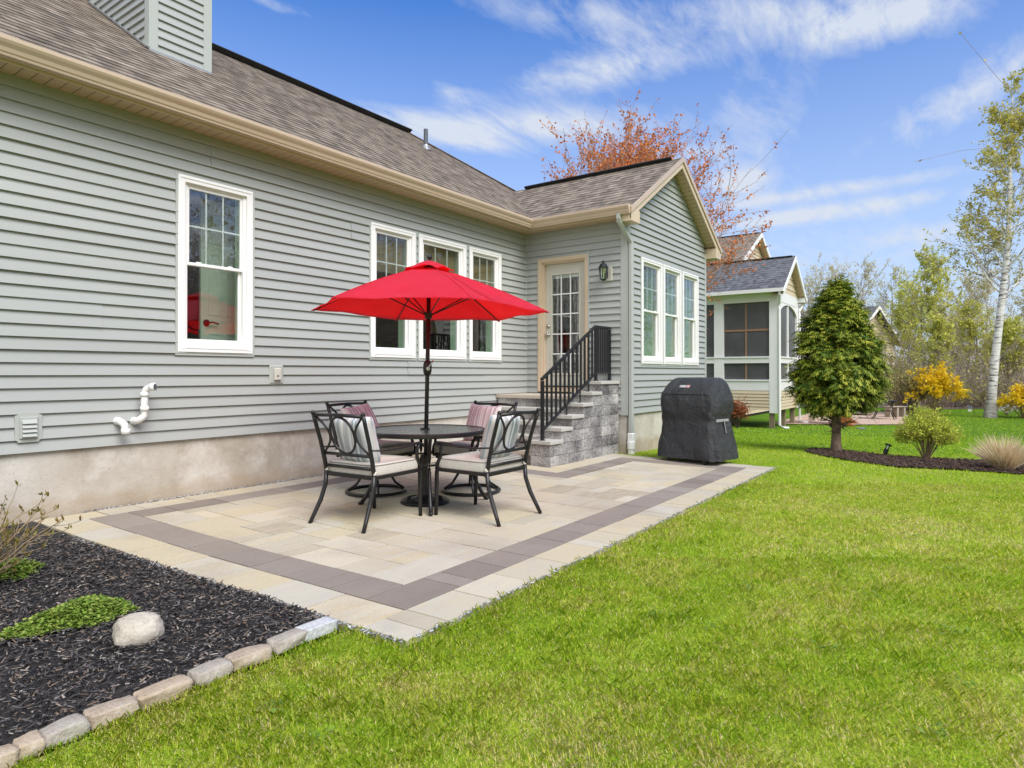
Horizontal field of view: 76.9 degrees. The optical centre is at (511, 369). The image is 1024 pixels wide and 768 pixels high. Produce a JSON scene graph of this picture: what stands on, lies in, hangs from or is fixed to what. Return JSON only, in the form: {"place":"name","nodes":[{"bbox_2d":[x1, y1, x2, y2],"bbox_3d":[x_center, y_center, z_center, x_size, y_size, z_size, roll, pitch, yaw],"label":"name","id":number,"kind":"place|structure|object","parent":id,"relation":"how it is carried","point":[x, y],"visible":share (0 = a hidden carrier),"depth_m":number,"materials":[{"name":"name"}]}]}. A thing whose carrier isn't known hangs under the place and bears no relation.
{"place":"outdoors","nodes":[
{"label":"outdoors","id":0,"kind":"place"},
{"bbox_2d":[34,454,774,647],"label":"patio","id":1,"kind":"structure","parent":0,"point":[398,569],"depth_m":4.83,"materials":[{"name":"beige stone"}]},
{"bbox_2d":[83,457,434,512],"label":"wall base grit","id":2,"kind":"structure","parent":1,"relation":"on","point":[150,501],"depth_m":6.24,"materials":[{"name":"grey gravel"}]},
{"bbox_2d":[308,410,424,532],"bbox_3d":[-1.176,0.783,5.269,0.621,0.908,0.720,0,0,32],"label":"dining chair","id":3,"kind":"object","parent":1,"relation":"on","point":[388,466],"visible":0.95,"depth_m":5.11,"materials":[{"name":"brown metal"}]},
{"bbox_2d":[334,417,380,461],"bbox_3d":[-1.237,0.558,5.154,0.410,0.410,0.156,2,18,32],"label":"throw pillow","id":4,"kind":"object","parent":3,"relation":"on","point":[345,436],"visible":0.64,"depth_m":5.08,"materials":[{"name":"grey fabric"}]},
{"bbox_2d":[325,400,415,497],"bbox_3d":[-1.392,0.771,6.424,0.711,0.897,0.620,0,0,29],"label":"swivel chair","id":5,"kind":"object","parent":1,"relation":"on","point":[385,444],"visible":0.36,"depth_m":6.33,"materials":[{"name":"brown metal"}]},
{"bbox_2d":[339,403,381,439],"bbox_3d":[-1.514,0.553,6.481,0.156,0.410,0.410,-28,-8,28],"label":"throw pillow","id":6,"kind":"object","parent":5,"relation":"on","point":[365,408],"visible":0.32,"depth_m":6.48,"materials":[{"name":"pink fabric"}]},
{"bbox_2d":[358,424,488,515],"bbox_3d":[-0.807,0.888,5.968,1.136,0.688,1.136,0,0,36],"label":"patio table","id":7,"kind":"object","parent":1,"relation":"on","point":[420,432],"visible":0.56,"depth_m":5.75,"materials":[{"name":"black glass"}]},
{"bbox_2d":[400,454,448,506],"bbox_3d":[-0.807,1.013,5.967,0.452,0.442,0.452,0,0,36],"label":"cast iron stand","id":8,"kind":"object","parent":1,"relation":"on","point":[410,501],"visible":0.81,"depth_m":5.93,"materials":[{"name":"black metal"}]},
{"bbox_2d":[311,255,548,454],"bbox_3d":[-0.786,0.054,5.982,1.969,2.236,2.245,0,-1,36],"label":"umbrella","id":9,"kind":"object","parent":8,"relation":"on","point":[428,290],"visible":1,"depth_m":5.96,"materials":[{"name":"red fabric"}]},
{"bbox_2d":[431,400,517,496],"bbox_3d":[-0.381,0.784,6.551,0.620,0.897,0.711,0,0,37],"label":"swivel chair","id":10,"kind":"object","parent":1,"relation":"on","point":[448,450],"visible":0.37,"depth_m":6.41,"materials":[{"name":"brown metal"}]},
{"bbox_2d":[463,404,501,441],"bbox_3d":[-0.308,0.567,6.665,0.410,0.410,0.156,3,-16,37],"label":"throw pillow","id":11,"kind":"object","parent":10,"relation":"on","point":[479,415],"visible":0.45,"depth_m":6.62,"materials":[{"name":"pink fabric"}]},
{"bbox_2d":[432,408,541,526],"bbox_3d":[-0.209,0.784,5.466,0.720,0.908,0.621,0,0,36],"label":"dining chair","id":12,"kind":"object","parent":1,"relation":"on","point":[471,463],"visible":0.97,"depth_m":5.34,"materials":[{"name":"brown metal"}]},
{"bbox_2d":[480,415,519,458],"bbox_3d":[-0.097,0.560,5.400,0.156,0.410,0.410,20,14,33],"label":"throw pillow","id":13,"kind":"object","parent":12,"relation":"on","point":[511,434],"visible":0.71,"depth_m":5.29,"materials":[{"name":"grey fabric"}]},
{"bbox_2d":[496,381,619,467],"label":"stone steps","id":14,"kind":"structure","parent":1,"relation":"on","point":[587,427],"depth_m":9.06,"materials":[{"name":"grey stone"}]},
{"bbox_2d":[539,325,611,440],"bbox_3d":[0.936,0.138,9.040,0.084,1.568,1.959,0,0,36],"label":"stair railing","id":15,"kind":"object","parent":14,"relation":"on","point":[602,349],"visible":1,"depth_m":8.99,"materials":[{"name":"black metal"}]},
{"bbox_2d":[657,377,738,464],"bbox_3d":[2.523,0.682,8.796,0.658,1.140,0.983,0,-1,-42],"label":"covered grill","id":16,"kind":"object","parent":1,"relation":"on","point":[696,416],"visible":1,"depth_m":8.53,"materials":[{"name":"fabric"}]},
{"bbox_2d":[6,407,1023,767],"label":"lawn","id":17,"kind":"structure","parent":0,"point":[758,423],"depth_m":2.67,"materials":[{"name":"green plant"}]},
{"bbox_2d":[0,744,19,767],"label":"edging stone","id":18,"kind":"object","parent":17,"relation":"on","point":[9,753],"visible":0.98,"depth_m":1.97,"materials":[{"name":"beige stone"}]},
{"bbox_2d":[12,729,45,761],"bbox_3d":[-1.538,1.197,2.047,0.094,0.058,0.078,0,0,39],"label":"edging stone","id":19,"kind":"object","parent":17,"relation":"on","point":[29,742],"visible":0.82,"depth_m":2.03,"materials":[{"name":"beige stone"}]},
{"bbox_2d":[39,713,90,748],"bbox_3d":[-1.489,1.197,2.131,0.091,0.058,0.146,0,0,32],"label":"edging stone","id":20,"kind":"object","parent":17,"relation":"on","point":[64,729],"visible":0.81,"depth_m":2.12,"materials":[{"name":"grey stone"}]},
{"bbox_2d":[83,695,139,730],"bbox_3d":[-1.399,1.200,2.255,0.092,0.059,0.178,0,0,41],"label":"edging stone","id":21,"kind":"object","parent":17,"relation":"on","point":[98,714],"visible":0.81,"depth_m":2.23,"materials":[{"name":"beige stone"}]},
{"bbox_2d":[0,521,312,745],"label":"mulch bed","id":22,"kind":"object","parent":17,"relation":"on","point":[9,738],"visible":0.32,"depth_m":2.85,"materials":[{"name":"black wood"}]},
{"bbox_2d":[0,558,45,581],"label":"ground cover","id":23,"kind":"object","parent":22,"relation":"on","point":[25,567],"visible":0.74,"depth_m":3.78,"materials":[{"name":"green plant"}]},
{"bbox_2d":[0,480,82,572],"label":"budding shrub","id":24,"kind":"object","parent":22,"relation":"on","point":[17,541],"visible":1,"depth_m":3.53,"materials":[{"name":"beige plant"}]},
{"bbox_2d":[0,593,139,640],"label":"ground cover","id":25,"kind":"object","parent":22,"relation":"on","point":[76,609],"visible":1,"depth_m":3.03,"materials":[{"name":"green plant"}]},
{"bbox_2d":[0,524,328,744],"bbox_3d":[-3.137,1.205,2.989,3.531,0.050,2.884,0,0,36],"label":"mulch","id":26,"kind":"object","parent":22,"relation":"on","point":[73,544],"visible":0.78,"depth_m":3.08,"materials":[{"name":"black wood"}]},
{"bbox_2d":[112,612,164,648],"bbox_3d":[-1.667,1.167,2.877,0.205,0.145,0.165,0,0,-26],"label":"boulder","id":27,"kind":"object","parent":26,"relation":"on","point":[138,628],"visible":0.92,"depth_m":2.83,"materials":[{"name":"grey stone"}]},
{"bbox_2d":[295,616,337,641],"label":"edging stone","id":28,"kind":"object","parent":22,"relation":"on","point":[321,626],"visible":0.85,"depth_m":2.97,"materials":[{"name":"grey stone"}]},
{"bbox_2d":[133,674,192,710],"bbox_3d":[-1.298,1.200,2.394,0.092,0.060,0.214,0,0,36],"label":"edging stone","id":29,"kind":"object","parent":17,"relation":"on","point":[166,689],"visible":0.77,"depth_m":2.37,"materials":[{"name":"beige stone"}]},
{"bbox_2d":[186,658,232,686],"bbox_3d":[-1.196,1.202,2.558,0.094,0.059,0.168,0,0,34],"label":"edging stone","id":30,"kind":"object","parent":17,"relation":"on","point":[207,672],"visible":0.84,"depth_m":2.53,"materials":[{"name":"grey stone"}]},
{"bbox_2d":[224,644,272,671],"bbox_3d":[-1.099,1.203,2.694,0.094,0.059,0.196,0,-1,41],"label":"edging stone","id":31,"kind":"object","parent":17,"relation":"on","point":[248,656],"visible":0.87,"depth_m":2.67,"materials":[{"name":"beige stone"}]},
{"bbox_2d":[266,628,307,654],"bbox_3d":[-0.995,1.204,2.857,0.095,0.057,0.184,0,0,33],"label":"edging stone","id":32,"kind":"object","parent":17,"relation":"on","point":[285,641],"visible":0.88,"depth_m":2.83,"materials":[{"name":"grey stone"}]},
{"bbox_2d":[0,0,721,525],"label":"house","id":33,"kind":"structure","parent":17,"relation":"on","point":[196,226],"depth_m":6.85,"materials":[{"name":"grey plastic"}]},
{"bbox_2d":[174,172,254,356],"bbox_3d":[-2.959,-0.981,6.377,0.180,1.706,0.810,0,0,36],"label":"window","id":34,"kind":"structure","parent":33,"relation":"in","point":[244,269],"depth_m":6.42,"materials":[{"name":"white plastic"}]},
{"bbox_2d":[199,198,234,364],"bbox_3d":[-3.052,-0.744,6.832,0.086,2.030,0.500,0,0,36],"label":"door","id":35,"kind":"structure","parent":33,"relation":"in","point":[216,287],"depth_m":6.78,"materials":[{"name":"white glass"}]},
{"bbox_2d":[368,221,416,360],"bbox_3d":[-1.598,-0.968,8.327,0.240,1.706,0.825,0,0,36],"label":"window","id":36,"kind":"structure","parent":33,"relation":"in","point":[392,250],"depth_m":8.36,"materials":[{"name":"white plastic"}]},
{"bbox_2d":[417,233,466,361],"bbox_3d":[-1.043,-0.963,9.101,0.240,1.706,1.027,0,0,36],"label":"window","id":37,"kind":"structure","parent":33,"relation":"in","point":[452,255],"depth_m":9.23,"materials":[{"name":"white plastic"}]},
{"bbox_2d":[468,246,501,362],"bbox_3d":[-0.483,-0.958,9.882,0.240,1.706,0.823,0,0,36],"label":"window","id":38,"kind":"structure","parent":33,"relation":"in","point":[484,266],"depth_m":10.00,"materials":[{"name":"white plastic"}]},
{"bbox_2d":[538,250,589,391],"bbox_3d":[0.849,-0.733,10.361,0.959,2.234,0.146,0,0,36],"label":"door","id":39,"kind":"structure","parent":33,"relation":"in","point":[549,269],"depth_m":10.46,"materials":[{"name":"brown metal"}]},
{"bbox_2d":[640,256,662,365],"bbox_3d":[2.124,-0.905,10.507,0.380,1.707,0.873,0,0,36],"label":"window","id":40,"kind":"structure","parent":33,"relation":"in","point":[651,284],"depth_m":10.69,"materials":[{"name":"white plastic"}]},
{"bbox_2d":[663,264,681,366],"bbox_3d":[2.626,-0.901,11.209,0.380,1.707,0.854,0,0,36],"label":"window","id":41,"kind":"structure","parent":33,"relation":"in","point":[672,283],"depth_m":11.39,"materials":[{"name":"white plastic"}]},
{"bbox_2d":[682,271,698,366],"bbox_3d":[3.133,-0.896,11.915,0.380,1.707,0.862,0,0,36],"label":"window","id":42,"kind":"structure","parent":33,"relation":"in","point":[690,287],"depth_m":12.10,"materials":[{"name":"white plastic"}]},
{"bbox_2d":[539,90,785,316],"bbox_3d":[3.717,-3.005,17.997,7.788,9.495,8.748,0,0,36],"label":"maple tree","id":43,"kind":"object","parent":17,"relation":"on","point":[622,159],"visible":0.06,"depth_m":17.20,"materials":[{"name":"orange plant"}]},
{"bbox_2d":[730,396,751,427],"bbox_3d":[7.591,1.435,21.805,1.071,1.121,1.137,0,0,36],"label":"rust shrub","id":44,"kind":"object","parent":17,"relation":"on","point":[742,407],"visible":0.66,"depth_m":21.66,"materials":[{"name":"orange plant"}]},
{"bbox_2d":[706,233,856,428],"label":"neighbour house","id":45,"kind":"structure","parent":17,"relation":"on","point":[749,347],"depth_m":22.68,"materials":[{"name":"beige plastic"}]},
{"bbox_2d":[798,306,902,396],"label":"distant house","id":46,"kind":"structure","parent":17,"relation":"on","point":[875,312],"depth_m":50.97,"materials":[{"name":"beige plastic"}]},
{"bbox_2d":[880,349,926,405],"bbox_3d":[18.847,0.571,31.273,3.484,3.101,3.438,0,0,10],"label":"loose shrub","id":47,"kind":"object","parent":17,"relation":"on","point":[894,374],"visible":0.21,"depth_m":31.24,"materials":[{"name":"brown plant"}]},
{"bbox_2d":[885,365,937,414],"bbox_3d":[18.188,0.945,29.566,2.487,2.344,2.052,0,0,9],"label":"bare shrub","id":48,"kind":"object","parent":17,"relation":"on","point":[907,382],"visible":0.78,"depth_m":29.38,"materials":[{"name":"brown plant"}]},
{"bbox_2d":[804,447,1023,473],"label":"island mulch","id":49,"kind":"object","parent":17,"relation":"on","point":[929,460],"visible":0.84,"depth_m":9.22,"materials":[{"name":"brown wood"}]},
{"bbox_2d":[781,271,894,450],"bbox_3d":[5.510,-0.110,10.961,1.806,3.084,1.783,0,0,36],"label":"hemlock tree","id":50,"kind":"object","parent":49,"relation":"on","point":[837,375],"visible":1,"depth_m":10.61,"materials":[{"name":"green plant"}]},
{"bbox_2d":[883,443,891,454],"bbox_3d":[6.050,1.327,10.430,0.112,0.258,0.109,26,-3,-18],"label":"path light","id":51,"kind":"object","parent":49,"relation":"on","point":[885,450],"visible":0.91,"depth_m":10.41,"materials":[{"name":"black plastic"}]},
{"bbox_2d":[889,400,965,457],"bbox_3d":[6.398,0.931,9.935,0.992,0.918,1.024,0,0,36],"label":"round shrub","id":52,"kind":"object","parent":49,"relation":"on","point":[920,427],"visible":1,"depth_m":9.78,"materials":[{"name":"green plant"}]},
{"bbox_2d":[965,431,1023,468],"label":"grass clump","id":53,"kind":"object","parent":49,"relation":"on","point":[1005,455],"visible":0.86,"depth_m":8.31,"materials":[{"name":"beige plant"}]},
{"bbox_2d":[903,361,971,414],"bbox_3d":[18.899,0.854,28.802,2.816,2.500,2.565,0,0,-14],"label":"forsythia","id":54,"kind":"object","parent":17,"relation":"on","point":[940,380],"visible":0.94,"depth_m":28.47,"materials":[{"name":"yellow plant"}]},
{"bbox_2d":[913,67,1023,417],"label":"birch tree","id":55,"kind":"object","parent":17,"relation":"on","point":[1014,121],"visible":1,"depth_m":27.75,"materials":[{"name":"green plant"}]},
{"bbox_2d":[997,405,1017,414],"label":"white flowers","id":56,"kind":"object","parent":17,"relation":"on","point":[1006,412],"visible":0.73,"depth_m":29.43,"materials":[{"name":"plant"}]},
{"bbox_2d":[996,382,1023,417],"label":"forsythia","id":57,"kind":"object","parent":17,"relation":"on","point":[1016,397],"visible":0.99,"depth_m":27.36,"materials":[{"name":"yellow plant"}]},
{"bbox_2d":[212,0,1023,369],"label":"sky","id":58,"kind":"structure","parent":0,"point":[860,92],"materials":[{"name":"blue"}]},
{"bbox_2d":[775,411,907,423],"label":"neighbour patio","id":59,"kind":"structure","parent":0,"point":[879,419],"depth_m":25.63,"materials":[{"name":"pink brick"}]},
{"bbox_2d":[871,400,898,419],"bbox_3d":[15.295,1.671,26.489,0.960,0.760,0.960,0,0,36],"label":"side table","id":60,"kind":"object","parent":59,"relation":"on","point":[891,401],"visible":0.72,"depth_m":26.46,"materials":[{"name":"brown metal"}]},
{"bbox_2d":[883,406,906,416],"bbox_3d":[16.519,1.824,27.789,0.920,0.450,0.340,0,0,-14],"label":"bench","id":61,"kind":"object","parent":59,"relation":"on","point":[898,411],"visible":0.95,"depth_m":27.73,"materials":[{"name":"white wood"}]},
{"bbox_2d":[801,396,1022,408],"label":"woodland floor","id":62,"kind":"structure","parent":0,"point":[944,407],"depth_m":35.56,"materials":[{"name":"brown soil"}]},
{"bbox_2d":[798,268,828,331],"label":"woodland tree","id":63,"kind":"object","parent":62,"relation":"on","point":[816,290],"visible":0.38,"depth_m":51.14,"materials":[{"name":"grey plant"}]},
{"bbox_2d":[801,251,847,312],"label":"woodland tree","id":64,"kind":"object","parent":62,"relation":"on","point":[832,271],"visible":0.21,"depth_m":53.59,"materials":[{"name":"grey plant"}]},
{"bbox_2d":[841,252,890,319],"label":"woodland tree","id":65,"kind":"object","parent":62,"relation":"on","point":[866,278],"visible":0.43,"depth_m":49.29,"materials":[{"name":"grey plant"}]},
{"bbox_2d":[853,264,916,363],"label":"woodland tree","id":66,"kind":"object","parent":62,"relation":"on","point":[880,303],"visible":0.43,"depth_m":61.56,"materials":[{"name":"plant"}]},
{"bbox_2d":[877,288,926,371],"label":"woodland tree","id":67,"kind":"object","parent":62,"relation":"on","point":[895,341],"visible":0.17,"depth_m":49.43,"materials":[{"name":"grey plant"}]},
{"bbox_2d":[878,267,945,369],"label":"woodland tree","id":68,"kind":"object","parent":62,"relation":"on","point":[898,319],"visible":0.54,"depth_m":44.47,"materials":[{"name":"green plant"}]},
{"bbox_2d":[865,243,965,367],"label":"woodland tree","id":69,"kind":"object","parent":62,"relation":"on","point":[936,271],"visible":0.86,"depth_m":41.35,"materials":[{"name":"green plant"}]},
{"bbox_2d":[907,310,959,404],"bbox_3d":[25.543,-0.674,39.065,2.899,5.774,2.942,0,0,36],"label":"woodland tree","id":70,"kind":"object","parent":62,"relation":"on","point":[935,330],"visible":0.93,"depth_m":38.74,"materials":[{"name":"green plant"}]},
{"bbox_2d":[926,286,963,367],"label":"woodland tree","id":71,"kind":"object","parent":62,"relation":"on","point":[941,305],"visible":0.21,"depth_m":46.54,"materials":[{"name":"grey plant"}]},
{"bbox_2d":[949,307,983,372],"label":"woodland tree","id":72,"kind":"object","parent":62,"relation":"on","point":[956,356],"visible":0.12,"depth_m":52.17,"materials":[{"name":"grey plant"}]},
{"bbox_2d":[934,269,999,377],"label":"woodland tree","id":73,"kind":"object","parent":62,"relation":"on","point":[982,294],"visible":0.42,"depth_m":43.62,"materials":[{"name":"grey plant"}]},
{"bbox_2d":[949,297,1005,403],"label":"woodland tree","id":74,"kind":"object","parent":62,"relation":"on","point":[970,326],"visible":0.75,"depth_m":40.04,"materials":[{"name":"green plant"}]},
{"bbox_2d":[956,267,1019,364],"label":"woodland tree","id":75,"kind":"object","parent":62,"relation":"on","point":[985,297],"visible":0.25,"depth_m":50.00,"materials":[{"name":"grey plant"}]},
{"bbox_2d":[979,313,1023,392],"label":"woodland tree","id":76,"kind":"object","parent":62,"relation":"on","point":[1019,323],"visible":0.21,"depth_m":38.05,"materials":[{"name":"green plant"}]},
{"bbox_2d":[981,315,1023,405],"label":"woodland tree","id":77,"kind":"object","parent":62,"relation":"on","point":[1007,332],"visible":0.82,"depth_m":36.91,"materials":[{"name":"green plant"}]},
{"bbox_2d":[1004,286,1023,384],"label":"woodland tree","id":78,"kind":"object","parent":62,"relation":"on","point":[1016,303],"visible":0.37,"depth_m":42.49,"materials":[{"name":"grey plant"}]},
{"bbox_2d":[882,318,1023,407],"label":"woodland undergrowth","id":79,"kind":"object","parent":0,"point":[973,395],"depth_m":36.34,"materials":[{"name":"plant"}]},
{"bbox_2d":[895,32,1023,386],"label":"branches","id":80,"kind":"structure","parent":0,"point":[1023,278],"depth_m":27.80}
]}

